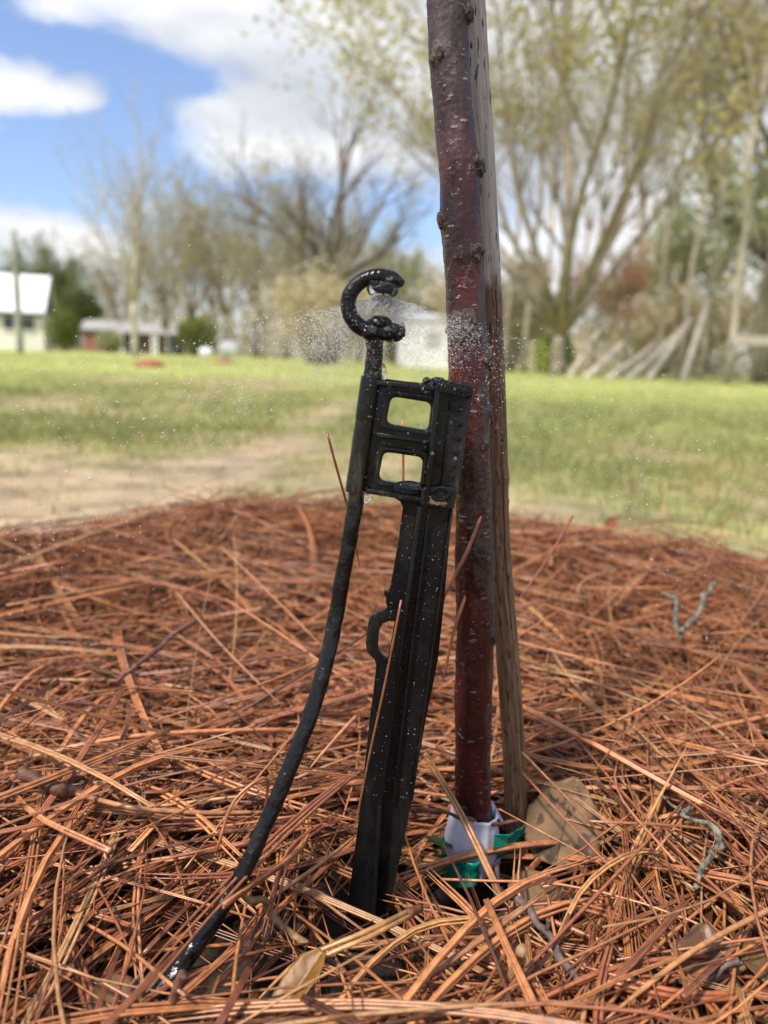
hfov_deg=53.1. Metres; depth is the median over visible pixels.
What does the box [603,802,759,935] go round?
pine needle
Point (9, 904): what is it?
pine needle
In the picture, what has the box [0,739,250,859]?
pine needle
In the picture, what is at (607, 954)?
pine needle
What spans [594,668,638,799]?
pine needle
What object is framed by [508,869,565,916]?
dead leaf
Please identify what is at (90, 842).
pine needle
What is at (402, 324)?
water drop
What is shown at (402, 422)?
pine needle
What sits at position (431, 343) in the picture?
window
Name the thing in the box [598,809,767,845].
pine needle
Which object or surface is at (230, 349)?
storage tank
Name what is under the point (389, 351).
shrub
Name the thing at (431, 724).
pine needle
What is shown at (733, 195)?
pine tree
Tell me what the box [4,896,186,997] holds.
pine needle
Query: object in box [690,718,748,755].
pine needle
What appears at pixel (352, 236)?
budding tree
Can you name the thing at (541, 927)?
twig
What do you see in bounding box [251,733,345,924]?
pine needle
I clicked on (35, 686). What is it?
pine needle
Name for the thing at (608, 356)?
leaning pole
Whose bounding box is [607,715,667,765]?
pine needle
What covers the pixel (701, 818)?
pine needle
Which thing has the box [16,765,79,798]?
twig
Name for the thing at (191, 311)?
budding tree
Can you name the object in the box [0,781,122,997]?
pine needle
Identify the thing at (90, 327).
brick hut
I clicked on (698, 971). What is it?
pine needle
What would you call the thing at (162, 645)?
twig
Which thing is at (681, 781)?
pine needle
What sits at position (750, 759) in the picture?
pine needle
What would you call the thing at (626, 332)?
pale tree
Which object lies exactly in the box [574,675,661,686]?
pine needle
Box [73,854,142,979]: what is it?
pine needle
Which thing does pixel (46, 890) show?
pine needle
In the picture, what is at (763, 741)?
pine needle
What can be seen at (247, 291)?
budding tree
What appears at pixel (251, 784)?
pine needle
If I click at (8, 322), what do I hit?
window
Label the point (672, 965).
pine needle
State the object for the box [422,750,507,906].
pine needle
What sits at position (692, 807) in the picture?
pine needle
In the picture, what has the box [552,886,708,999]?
pine needle
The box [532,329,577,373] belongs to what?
shrub
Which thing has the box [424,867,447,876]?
green leaf
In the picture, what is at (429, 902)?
pine needle
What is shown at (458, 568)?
pine needle
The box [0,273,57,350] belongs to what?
white house
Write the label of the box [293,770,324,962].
pine needle
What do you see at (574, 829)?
pine needle
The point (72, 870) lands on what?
pine needle
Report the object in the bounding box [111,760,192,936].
pine needle
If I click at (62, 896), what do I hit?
pine needle
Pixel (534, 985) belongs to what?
pine needle
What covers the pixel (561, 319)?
budding tree
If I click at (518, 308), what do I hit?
thicket
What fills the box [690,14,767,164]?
pale tree
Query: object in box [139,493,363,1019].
water tube
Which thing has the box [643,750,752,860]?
pine needle
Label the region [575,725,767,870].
pine needle
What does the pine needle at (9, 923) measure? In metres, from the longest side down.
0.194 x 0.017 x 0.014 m
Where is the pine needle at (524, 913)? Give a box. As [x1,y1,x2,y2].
[513,843,592,1010]
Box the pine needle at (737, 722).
[590,714,767,760]
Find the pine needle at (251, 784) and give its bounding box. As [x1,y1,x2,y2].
[214,776,269,851]
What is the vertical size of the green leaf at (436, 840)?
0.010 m
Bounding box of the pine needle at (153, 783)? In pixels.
[101,713,212,821]
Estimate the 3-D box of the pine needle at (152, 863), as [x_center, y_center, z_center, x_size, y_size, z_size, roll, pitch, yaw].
[-0.087,0.158,0.342,0.159,0.016,0.009,-2,-6,-29]
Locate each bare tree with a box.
[40,59,208,356]
[157,36,438,362]
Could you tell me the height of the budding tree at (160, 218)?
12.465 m
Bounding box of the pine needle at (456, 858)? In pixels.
[397,839,557,881]
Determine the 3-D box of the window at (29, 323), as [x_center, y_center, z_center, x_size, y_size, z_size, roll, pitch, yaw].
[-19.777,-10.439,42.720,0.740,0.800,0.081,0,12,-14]
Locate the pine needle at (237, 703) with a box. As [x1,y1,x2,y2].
[28,688,263,707]
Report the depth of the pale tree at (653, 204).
39.43 m
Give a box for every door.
[144,336,150,353]
[445,341,447,367]
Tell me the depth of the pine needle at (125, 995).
0.27 m
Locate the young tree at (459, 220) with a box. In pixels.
[426,0,496,886]
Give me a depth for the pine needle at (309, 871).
0.33 m
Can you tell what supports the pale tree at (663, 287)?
on the field
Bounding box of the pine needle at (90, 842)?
[14,795,113,854]
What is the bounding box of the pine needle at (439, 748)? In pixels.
[229,714,498,770]
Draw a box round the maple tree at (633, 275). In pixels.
[510,193,662,375]
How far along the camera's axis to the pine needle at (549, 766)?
0.43 m
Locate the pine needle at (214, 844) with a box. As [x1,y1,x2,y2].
[49,832,244,916]
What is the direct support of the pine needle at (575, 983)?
on the pine straw
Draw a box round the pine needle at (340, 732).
[310,715,356,767]
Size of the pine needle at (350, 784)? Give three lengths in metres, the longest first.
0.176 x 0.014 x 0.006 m
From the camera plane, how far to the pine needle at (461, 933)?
0.30 m
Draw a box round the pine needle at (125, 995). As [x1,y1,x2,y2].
[0,943,170,1023]
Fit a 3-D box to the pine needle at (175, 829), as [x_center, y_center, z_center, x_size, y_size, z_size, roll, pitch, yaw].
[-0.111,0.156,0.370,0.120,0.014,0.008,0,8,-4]
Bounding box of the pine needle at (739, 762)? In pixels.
[731,699,740,807]
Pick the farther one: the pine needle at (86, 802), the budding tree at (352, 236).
the budding tree at (352, 236)
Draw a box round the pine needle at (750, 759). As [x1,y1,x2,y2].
[601,721,767,765]
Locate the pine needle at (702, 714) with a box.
[605,692,767,733]
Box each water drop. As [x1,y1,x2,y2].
[363,484,370,503]
[367,282,374,295]
[378,363,386,380]
[389,284,398,296]
[391,480,424,493]
[400,322,404,334]
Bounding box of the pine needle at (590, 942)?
[588,906,602,1022]
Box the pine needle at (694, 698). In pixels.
[574,680,767,720]
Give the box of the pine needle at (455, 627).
[443,596,465,679]
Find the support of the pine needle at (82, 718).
on the pine straw
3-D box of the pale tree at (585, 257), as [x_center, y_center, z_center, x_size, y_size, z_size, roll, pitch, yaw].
[10.534,-14.592,37.626,8.048,15.372,6.148,0,11,-10]
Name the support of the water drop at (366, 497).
attached to the micro sprinkler
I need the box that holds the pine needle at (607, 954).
[592,883,614,1023]
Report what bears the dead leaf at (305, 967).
on the pine straw
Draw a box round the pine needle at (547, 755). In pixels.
[526,712,551,797]
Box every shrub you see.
[44,304,84,351]
[92,328,123,352]
[174,315,219,356]
[383,342,397,365]
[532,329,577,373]
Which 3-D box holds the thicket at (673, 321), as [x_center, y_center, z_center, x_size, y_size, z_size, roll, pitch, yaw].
[13.927,-9.783,38.761,10.248,5.895,11.290,-6,14,-37]
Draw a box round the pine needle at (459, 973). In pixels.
[407,894,653,1023]
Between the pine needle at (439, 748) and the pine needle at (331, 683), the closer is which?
the pine needle at (439, 748)
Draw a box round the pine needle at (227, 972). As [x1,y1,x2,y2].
[170,748,283,1023]
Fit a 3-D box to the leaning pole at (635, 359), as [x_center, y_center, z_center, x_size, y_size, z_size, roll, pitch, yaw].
[7.097,-4.309,22.028,1.928,1.174,0.177,-5,13,-32]
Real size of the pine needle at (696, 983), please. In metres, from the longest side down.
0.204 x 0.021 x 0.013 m
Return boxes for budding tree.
[53,197,166,351]
[94,149,240,354]
[109,185,211,354]
[132,118,300,357]
[149,122,277,355]
[149,178,245,355]
[179,142,329,357]
[192,170,325,359]
[196,109,364,359]
[217,0,767,375]
[240,132,367,306]
[288,186,408,342]
[301,177,419,361]
[622,0,767,383]
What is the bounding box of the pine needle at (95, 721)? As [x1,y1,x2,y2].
[42,711,104,830]
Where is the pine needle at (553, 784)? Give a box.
[521,751,622,857]
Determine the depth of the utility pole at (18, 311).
24.16 m
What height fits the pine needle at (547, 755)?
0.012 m
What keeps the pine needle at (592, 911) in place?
on the pine straw
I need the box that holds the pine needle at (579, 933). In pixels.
[538,914,767,1023]
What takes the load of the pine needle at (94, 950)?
on the pine straw
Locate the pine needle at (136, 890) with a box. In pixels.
[132,782,145,997]
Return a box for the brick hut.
[80,320,121,351]
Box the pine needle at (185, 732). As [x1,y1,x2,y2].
[0,728,357,770]
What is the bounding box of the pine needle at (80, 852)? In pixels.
[0,838,125,922]
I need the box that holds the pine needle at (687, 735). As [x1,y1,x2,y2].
[542,728,704,785]
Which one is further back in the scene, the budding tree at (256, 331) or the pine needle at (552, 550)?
the budding tree at (256, 331)
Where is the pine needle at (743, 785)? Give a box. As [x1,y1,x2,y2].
[707,774,767,797]
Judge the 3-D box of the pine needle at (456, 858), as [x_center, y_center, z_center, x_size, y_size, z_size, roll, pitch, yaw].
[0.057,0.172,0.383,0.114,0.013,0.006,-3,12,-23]
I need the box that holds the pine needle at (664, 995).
[579,965,767,1003]
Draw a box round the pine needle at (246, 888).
[220,756,311,909]
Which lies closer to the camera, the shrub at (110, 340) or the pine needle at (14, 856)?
the pine needle at (14, 856)
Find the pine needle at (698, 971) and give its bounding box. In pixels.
[488,942,767,997]
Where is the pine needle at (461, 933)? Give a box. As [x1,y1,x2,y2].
[385,855,603,1022]
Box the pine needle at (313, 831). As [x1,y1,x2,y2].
[262,806,343,937]
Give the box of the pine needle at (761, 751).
[712,734,767,754]
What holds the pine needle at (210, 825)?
on the pine straw
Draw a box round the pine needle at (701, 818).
[663,793,767,865]
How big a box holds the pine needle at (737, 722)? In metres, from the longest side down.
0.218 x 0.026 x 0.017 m
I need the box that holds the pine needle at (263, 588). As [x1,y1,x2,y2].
[221,547,319,643]
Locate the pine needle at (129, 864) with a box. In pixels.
[3,840,248,876]
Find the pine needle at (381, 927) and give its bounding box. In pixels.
[259,903,423,997]
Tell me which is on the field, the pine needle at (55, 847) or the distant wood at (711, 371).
the distant wood at (711, 371)
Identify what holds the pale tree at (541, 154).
on the field
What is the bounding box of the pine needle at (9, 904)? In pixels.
[0,897,122,963]
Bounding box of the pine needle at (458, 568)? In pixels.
[444,516,481,599]
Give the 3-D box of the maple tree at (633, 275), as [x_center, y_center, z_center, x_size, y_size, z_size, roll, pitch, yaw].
[7.090,-7.440,25.273,5.104,5.907,4.179,-2,12,-22]
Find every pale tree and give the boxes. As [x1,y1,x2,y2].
[487,0,596,371]
[487,0,637,372]
[490,6,621,371]
[532,63,671,371]
[533,13,699,368]
[571,1,735,375]
[594,6,765,377]
[604,84,724,362]
[607,0,767,378]
[625,0,767,379]
[655,0,767,382]
[664,0,767,384]
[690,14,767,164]
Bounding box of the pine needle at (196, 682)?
[170,648,207,716]
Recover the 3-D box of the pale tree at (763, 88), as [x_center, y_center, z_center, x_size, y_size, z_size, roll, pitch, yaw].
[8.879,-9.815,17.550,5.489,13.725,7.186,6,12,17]
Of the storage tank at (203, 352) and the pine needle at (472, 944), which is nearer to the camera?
the pine needle at (472, 944)
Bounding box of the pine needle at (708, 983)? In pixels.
[617,967,749,1018]
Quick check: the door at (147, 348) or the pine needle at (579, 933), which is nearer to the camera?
the pine needle at (579, 933)
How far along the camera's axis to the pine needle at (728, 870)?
0.35 m
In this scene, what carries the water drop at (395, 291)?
attached to the micro sprinkler
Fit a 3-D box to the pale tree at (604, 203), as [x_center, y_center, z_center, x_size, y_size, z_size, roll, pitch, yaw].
[8.519,-11.653,28.093,6.898,13.176,5.269,-1,12,-17]
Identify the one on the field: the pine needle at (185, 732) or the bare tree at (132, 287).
the bare tree at (132, 287)
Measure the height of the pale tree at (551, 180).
16.470 m
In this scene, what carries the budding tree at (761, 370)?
on the field
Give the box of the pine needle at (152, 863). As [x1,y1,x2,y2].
[26,820,345,918]
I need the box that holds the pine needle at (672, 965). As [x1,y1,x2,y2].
[605,907,767,1018]
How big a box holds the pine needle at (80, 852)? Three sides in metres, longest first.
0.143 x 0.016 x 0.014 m
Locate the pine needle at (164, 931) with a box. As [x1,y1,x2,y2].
[139,814,260,957]
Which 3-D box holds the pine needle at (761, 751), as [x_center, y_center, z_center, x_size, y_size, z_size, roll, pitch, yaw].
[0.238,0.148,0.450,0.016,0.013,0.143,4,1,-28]
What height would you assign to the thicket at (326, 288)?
4.175 m
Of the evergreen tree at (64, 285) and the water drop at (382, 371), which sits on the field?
the evergreen tree at (64, 285)
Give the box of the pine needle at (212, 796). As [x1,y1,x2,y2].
[110,747,277,842]
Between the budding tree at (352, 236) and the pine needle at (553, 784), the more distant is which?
the budding tree at (352, 236)
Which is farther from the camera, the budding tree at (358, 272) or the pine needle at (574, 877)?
the budding tree at (358, 272)
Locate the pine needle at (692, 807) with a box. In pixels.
[654,772,767,851]
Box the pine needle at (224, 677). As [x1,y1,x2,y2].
[197,658,287,755]
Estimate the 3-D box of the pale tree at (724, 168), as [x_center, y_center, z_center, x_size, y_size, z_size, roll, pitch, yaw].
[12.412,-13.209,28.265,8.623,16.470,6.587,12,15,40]
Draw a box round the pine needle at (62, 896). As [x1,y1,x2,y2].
[27,794,64,933]
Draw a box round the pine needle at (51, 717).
[30,688,94,747]
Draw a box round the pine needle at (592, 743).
[492,691,767,839]
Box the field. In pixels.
[0,349,767,563]
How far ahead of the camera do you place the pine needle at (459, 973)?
0.30 m
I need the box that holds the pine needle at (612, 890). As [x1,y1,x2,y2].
[580,744,687,1022]
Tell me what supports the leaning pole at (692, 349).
on the field
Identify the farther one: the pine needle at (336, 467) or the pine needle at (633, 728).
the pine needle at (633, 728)
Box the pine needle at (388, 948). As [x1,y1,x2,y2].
[338,913,515,997]
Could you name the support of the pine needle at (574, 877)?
on the pine straw
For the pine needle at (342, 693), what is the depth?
0.50 m
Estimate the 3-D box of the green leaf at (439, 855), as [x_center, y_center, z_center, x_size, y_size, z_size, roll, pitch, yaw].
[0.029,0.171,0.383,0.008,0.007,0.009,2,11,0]
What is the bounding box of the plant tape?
[440,804,528,888]
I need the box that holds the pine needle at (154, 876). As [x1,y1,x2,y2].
[40,745,237,934]
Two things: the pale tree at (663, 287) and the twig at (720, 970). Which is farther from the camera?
the pale tree at (663, 287)
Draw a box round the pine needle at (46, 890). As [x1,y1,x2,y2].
[0,863,127,943]
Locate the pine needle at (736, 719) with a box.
[682,687,766,770]
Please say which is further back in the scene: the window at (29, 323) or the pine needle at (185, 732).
the window at (29, 323)
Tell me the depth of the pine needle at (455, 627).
0.36 m
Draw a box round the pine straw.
[0,462,767,1023]
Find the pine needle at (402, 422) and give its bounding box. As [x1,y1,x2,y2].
[401,420,403,515]
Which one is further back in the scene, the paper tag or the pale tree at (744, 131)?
the pale tree at (744, 131)
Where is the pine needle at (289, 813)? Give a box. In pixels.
[78,811,352,820]
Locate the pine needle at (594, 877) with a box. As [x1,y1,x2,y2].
[548,848,698,960]
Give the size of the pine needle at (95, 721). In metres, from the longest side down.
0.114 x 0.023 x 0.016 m
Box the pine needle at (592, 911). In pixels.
[484,901,744,974]
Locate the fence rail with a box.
[729,335,767,345]
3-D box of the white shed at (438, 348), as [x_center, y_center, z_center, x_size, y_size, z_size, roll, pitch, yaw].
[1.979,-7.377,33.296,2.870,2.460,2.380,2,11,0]
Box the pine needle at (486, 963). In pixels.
[351,914,591,1018]
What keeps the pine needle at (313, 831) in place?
on the pine straw
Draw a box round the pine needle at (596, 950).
[508,882,651,1009]
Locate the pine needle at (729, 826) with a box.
[670,701,736,938]
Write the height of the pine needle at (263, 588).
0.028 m
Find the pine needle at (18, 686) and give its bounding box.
[0,657,80,712]
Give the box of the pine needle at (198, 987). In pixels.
[3,949,278,991]
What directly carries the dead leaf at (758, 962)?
on the pine straw
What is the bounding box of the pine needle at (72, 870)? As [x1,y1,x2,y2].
[0,821,147,919]
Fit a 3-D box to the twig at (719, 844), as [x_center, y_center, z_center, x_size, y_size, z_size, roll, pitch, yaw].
[0.147,0.153,0.368,0.022,0.015,0.066,2,11,0]
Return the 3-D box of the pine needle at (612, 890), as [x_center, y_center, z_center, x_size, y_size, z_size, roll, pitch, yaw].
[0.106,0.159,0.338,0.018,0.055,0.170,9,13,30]
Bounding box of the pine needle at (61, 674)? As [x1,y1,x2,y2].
[7,657,86,713]
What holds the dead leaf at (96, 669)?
on the pine straw
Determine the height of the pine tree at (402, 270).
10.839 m
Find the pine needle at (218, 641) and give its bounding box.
[175,591,279,703]
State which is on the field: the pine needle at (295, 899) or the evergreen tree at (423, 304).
the evergreen tree at (423, 304)
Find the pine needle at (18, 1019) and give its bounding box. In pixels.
[0,1015,44,1023]
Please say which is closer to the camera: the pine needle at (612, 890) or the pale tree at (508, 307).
the pine needle at (612, 890)
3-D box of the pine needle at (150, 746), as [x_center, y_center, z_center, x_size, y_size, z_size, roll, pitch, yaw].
[-0.100,0.135,0.429,0.230,0.014,0.054,6,-6,43]
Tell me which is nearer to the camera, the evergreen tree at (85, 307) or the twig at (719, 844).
the twig at (719, 844)
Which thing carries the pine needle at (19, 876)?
on the pine straw
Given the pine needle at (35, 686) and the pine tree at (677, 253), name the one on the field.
the pine tree at (677, 253)
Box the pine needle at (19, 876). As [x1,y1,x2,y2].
[0,817,139,891]
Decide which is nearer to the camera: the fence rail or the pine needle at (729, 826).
the pine needle at (729, 826)
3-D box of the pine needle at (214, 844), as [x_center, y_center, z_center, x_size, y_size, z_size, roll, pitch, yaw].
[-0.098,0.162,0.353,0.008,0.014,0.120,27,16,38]
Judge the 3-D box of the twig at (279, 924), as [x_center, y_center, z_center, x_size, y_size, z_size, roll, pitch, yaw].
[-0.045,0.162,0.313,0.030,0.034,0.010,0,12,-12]
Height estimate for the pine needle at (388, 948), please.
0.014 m
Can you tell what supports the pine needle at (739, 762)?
on the pine straw
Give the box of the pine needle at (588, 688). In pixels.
[575,679,766,816]
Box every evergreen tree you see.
[0,228,94,312]
[60,273,109,349]
[398,283,445,314]
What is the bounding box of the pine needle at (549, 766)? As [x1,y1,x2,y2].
[526,754,566,778]
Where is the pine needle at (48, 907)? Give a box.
[0,849,127,944]
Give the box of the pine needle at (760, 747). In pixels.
[722,745,765,758]
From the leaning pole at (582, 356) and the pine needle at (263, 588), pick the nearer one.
the pine needle at (263, 588)
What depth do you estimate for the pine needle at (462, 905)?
0.32 m
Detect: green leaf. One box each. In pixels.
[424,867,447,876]
[425,835,452,847]
[434,853,444,857]
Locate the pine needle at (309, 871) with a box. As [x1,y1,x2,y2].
[255,834,356,908]
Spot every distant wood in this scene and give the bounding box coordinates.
[55,220,444,362]
[503,271,760,377]
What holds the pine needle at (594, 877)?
on the pine straw
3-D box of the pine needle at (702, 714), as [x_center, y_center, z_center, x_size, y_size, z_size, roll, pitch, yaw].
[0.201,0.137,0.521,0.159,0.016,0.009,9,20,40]
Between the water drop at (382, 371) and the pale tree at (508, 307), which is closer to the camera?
the water drop at (382, 371)
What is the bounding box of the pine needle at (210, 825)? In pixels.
[55,770,256,869]
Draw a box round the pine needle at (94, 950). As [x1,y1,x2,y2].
[92,893,95,975]
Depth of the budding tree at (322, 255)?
52.14 m
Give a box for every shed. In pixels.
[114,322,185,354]
[397,313,447,367]
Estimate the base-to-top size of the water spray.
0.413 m
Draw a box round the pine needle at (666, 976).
[629,879,686,1018]
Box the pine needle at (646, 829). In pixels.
[614,754,675,862]
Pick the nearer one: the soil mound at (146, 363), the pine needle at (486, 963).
the pine needle at (486, 963)
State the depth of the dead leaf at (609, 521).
1.23 m
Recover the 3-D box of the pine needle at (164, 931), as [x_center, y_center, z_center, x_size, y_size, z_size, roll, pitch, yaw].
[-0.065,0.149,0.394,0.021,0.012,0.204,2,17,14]
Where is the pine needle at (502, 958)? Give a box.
[463,883,581,1023]
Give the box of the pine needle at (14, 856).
[0,829,53,873]
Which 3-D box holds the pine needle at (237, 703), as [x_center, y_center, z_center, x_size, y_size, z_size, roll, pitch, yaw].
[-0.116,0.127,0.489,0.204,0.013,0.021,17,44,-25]
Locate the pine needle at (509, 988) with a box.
[456,907,674,1023]
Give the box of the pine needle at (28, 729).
[6,726,81,735]
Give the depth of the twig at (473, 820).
0.37 m
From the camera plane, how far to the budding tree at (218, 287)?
45.70 m
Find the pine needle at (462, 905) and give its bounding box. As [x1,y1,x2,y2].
[426,869,510,968]
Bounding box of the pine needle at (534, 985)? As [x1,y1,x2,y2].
[504,857,562,1018]
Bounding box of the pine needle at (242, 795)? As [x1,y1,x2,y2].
[128,723,298,941]
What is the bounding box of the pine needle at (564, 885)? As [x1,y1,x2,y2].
[440,878,742,946]
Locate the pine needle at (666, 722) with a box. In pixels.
[563,720,706,750]
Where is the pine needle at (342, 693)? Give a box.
[273,691,362,698]
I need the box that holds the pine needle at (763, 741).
[670,740,767,752]
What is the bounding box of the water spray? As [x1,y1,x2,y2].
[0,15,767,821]
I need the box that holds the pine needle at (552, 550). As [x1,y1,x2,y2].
[516,515,573,603]
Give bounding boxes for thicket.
[244,251,402,363]
[407,246,602,370]
[545,260,764,375]
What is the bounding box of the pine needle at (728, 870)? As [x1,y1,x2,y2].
[723,789,765,1021]
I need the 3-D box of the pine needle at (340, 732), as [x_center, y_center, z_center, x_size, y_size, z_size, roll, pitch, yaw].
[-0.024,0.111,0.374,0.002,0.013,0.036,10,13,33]
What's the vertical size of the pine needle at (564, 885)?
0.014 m
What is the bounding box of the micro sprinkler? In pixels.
[340,268,473,947]
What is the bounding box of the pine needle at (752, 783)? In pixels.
[685,740,767,798]
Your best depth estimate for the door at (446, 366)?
32.28 m
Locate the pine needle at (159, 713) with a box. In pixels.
[107,707,240,720]
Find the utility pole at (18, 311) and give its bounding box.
[11,230,23,353]
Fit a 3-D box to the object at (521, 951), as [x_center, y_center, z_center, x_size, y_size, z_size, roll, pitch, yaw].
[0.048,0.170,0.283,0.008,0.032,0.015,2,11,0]
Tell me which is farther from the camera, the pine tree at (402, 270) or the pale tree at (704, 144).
the pine tree at (402, 270)
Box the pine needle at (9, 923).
[0,862,33,956]
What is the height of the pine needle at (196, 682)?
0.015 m
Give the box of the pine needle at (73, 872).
[17,739,167,956]
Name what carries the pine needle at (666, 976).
on the pine straw
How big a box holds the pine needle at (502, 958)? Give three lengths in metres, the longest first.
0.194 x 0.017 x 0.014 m
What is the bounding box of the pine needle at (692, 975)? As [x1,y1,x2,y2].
[547,974,759,989]
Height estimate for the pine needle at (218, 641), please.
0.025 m
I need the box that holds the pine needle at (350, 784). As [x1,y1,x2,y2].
[114,782,362,820]
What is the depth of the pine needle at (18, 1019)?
0.27 m
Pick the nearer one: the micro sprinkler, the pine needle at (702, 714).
the micro sprinkler
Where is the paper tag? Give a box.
[444,799,502,878]
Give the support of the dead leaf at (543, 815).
on the pine straw
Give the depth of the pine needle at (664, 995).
0.28 m
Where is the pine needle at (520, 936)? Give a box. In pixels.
[377,894,673,1023]
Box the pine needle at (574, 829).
[518,768,739,1012]
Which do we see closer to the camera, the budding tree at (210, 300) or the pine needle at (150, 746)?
the pine needle at (150, 746)
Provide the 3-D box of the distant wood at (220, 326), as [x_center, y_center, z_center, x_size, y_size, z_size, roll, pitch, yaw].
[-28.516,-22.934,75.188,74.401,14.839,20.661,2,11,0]
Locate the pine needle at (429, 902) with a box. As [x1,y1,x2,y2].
[404,832,476,993]
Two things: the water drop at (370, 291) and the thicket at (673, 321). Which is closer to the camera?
the water drop at (370, 291)
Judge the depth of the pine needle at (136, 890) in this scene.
0.32 m
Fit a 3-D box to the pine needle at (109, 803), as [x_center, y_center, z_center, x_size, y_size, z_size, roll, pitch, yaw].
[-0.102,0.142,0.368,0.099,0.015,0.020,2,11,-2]
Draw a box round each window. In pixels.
[2,316,14,330]
[22,317,35,331]
[425,330,439,345]
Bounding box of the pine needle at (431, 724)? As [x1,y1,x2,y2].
[195,721,437,846]
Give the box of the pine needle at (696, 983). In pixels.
[679,890,766,999]
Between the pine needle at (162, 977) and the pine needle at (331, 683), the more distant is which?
the pine needle at (331, 683)
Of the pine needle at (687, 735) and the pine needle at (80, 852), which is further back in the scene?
the pine needle at (687, 735)
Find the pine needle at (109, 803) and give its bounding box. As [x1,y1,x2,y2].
[75,789,261,815]
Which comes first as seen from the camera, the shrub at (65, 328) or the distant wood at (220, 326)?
the shrub at (65, 328)
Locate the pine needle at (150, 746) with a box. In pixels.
[131,695,357,826]
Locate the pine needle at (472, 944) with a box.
[387,892,546,998]
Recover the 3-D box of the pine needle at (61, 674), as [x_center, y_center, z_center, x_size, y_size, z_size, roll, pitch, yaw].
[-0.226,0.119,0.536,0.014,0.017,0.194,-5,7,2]
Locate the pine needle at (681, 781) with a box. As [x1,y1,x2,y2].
[679,733,700,841]
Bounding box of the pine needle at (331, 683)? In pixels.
[305,658,357,705]
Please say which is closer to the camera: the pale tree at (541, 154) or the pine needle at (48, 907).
the pine needle at (48, 907)
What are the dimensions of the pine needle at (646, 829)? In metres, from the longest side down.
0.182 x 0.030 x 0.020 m
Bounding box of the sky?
[0,0,767,372]
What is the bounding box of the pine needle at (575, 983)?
[524,955,709,1009]
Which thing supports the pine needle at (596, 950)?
on the pine straw
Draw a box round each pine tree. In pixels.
[362,209,436,322]
[606,199,747,356]
[631,155,767,372]
[633,121,767,334]
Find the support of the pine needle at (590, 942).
on the pine straw
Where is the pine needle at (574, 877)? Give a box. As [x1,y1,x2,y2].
[542,753,743,887]
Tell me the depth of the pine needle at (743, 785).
0.41 m
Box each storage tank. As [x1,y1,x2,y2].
[199,347,212,357]
[219,340,239,359]
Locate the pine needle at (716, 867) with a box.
[654,836,762,893]
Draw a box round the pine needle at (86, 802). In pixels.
[0,794,152,812]
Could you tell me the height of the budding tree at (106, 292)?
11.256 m
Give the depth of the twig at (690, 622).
0.60 m
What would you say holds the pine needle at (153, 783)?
on the pine straw
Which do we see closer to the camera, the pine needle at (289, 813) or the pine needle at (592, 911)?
the pine needle at (592, 911)
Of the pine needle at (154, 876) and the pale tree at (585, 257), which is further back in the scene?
the pale tree at (585, 257)
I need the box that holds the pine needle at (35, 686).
[0,680,73,697]
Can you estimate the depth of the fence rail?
18.37 m
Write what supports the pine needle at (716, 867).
on the pine straw
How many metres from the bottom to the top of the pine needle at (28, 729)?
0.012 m
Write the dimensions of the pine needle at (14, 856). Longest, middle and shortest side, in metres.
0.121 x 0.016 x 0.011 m
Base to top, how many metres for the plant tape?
0.030 m
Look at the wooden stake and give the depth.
0.37 m
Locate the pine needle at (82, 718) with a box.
[1,676,144,912]
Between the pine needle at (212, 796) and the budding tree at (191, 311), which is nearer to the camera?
the pine needle at (212, 796)
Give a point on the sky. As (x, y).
(44, 44)
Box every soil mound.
[133,359,164,367]
[213,359,233,363]
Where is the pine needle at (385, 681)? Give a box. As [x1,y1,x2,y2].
[352,600,401,842]
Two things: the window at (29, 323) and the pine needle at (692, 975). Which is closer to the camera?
the pine needle at (692, 975)
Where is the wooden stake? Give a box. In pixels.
[468,0,531,874]
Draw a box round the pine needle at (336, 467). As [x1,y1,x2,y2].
[326,433,359,566]
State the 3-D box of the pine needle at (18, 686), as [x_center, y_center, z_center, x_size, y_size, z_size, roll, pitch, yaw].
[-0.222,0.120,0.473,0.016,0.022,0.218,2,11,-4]
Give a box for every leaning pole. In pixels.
[568,328,600,376]
[582,341,624,376]
[605,342,656,377]
[624,327,680,378]
[645,317,692,379]
[679,299,710,381]
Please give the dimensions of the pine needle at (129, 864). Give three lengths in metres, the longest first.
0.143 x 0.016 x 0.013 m
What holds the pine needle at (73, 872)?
on the pine straw
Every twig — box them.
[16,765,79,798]
[115,615,202,683]
[165,969,188,1014]
[241,894,308,947]
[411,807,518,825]
[493,864,607,1017]
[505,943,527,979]
[656,959,741,983]
[659,793,724,889]
[661,580,718,641]
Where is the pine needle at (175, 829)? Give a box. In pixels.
[67,826,277,841]
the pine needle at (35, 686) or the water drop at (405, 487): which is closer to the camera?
the water drop at (405, 487)
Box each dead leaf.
[81,664,117,674]
[88,974,142,1023]
[255,947,325,1023]
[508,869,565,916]
[523,777,602,870]
[601,515,618,531]
[670,922,750,1010]
[740,942,767,981]

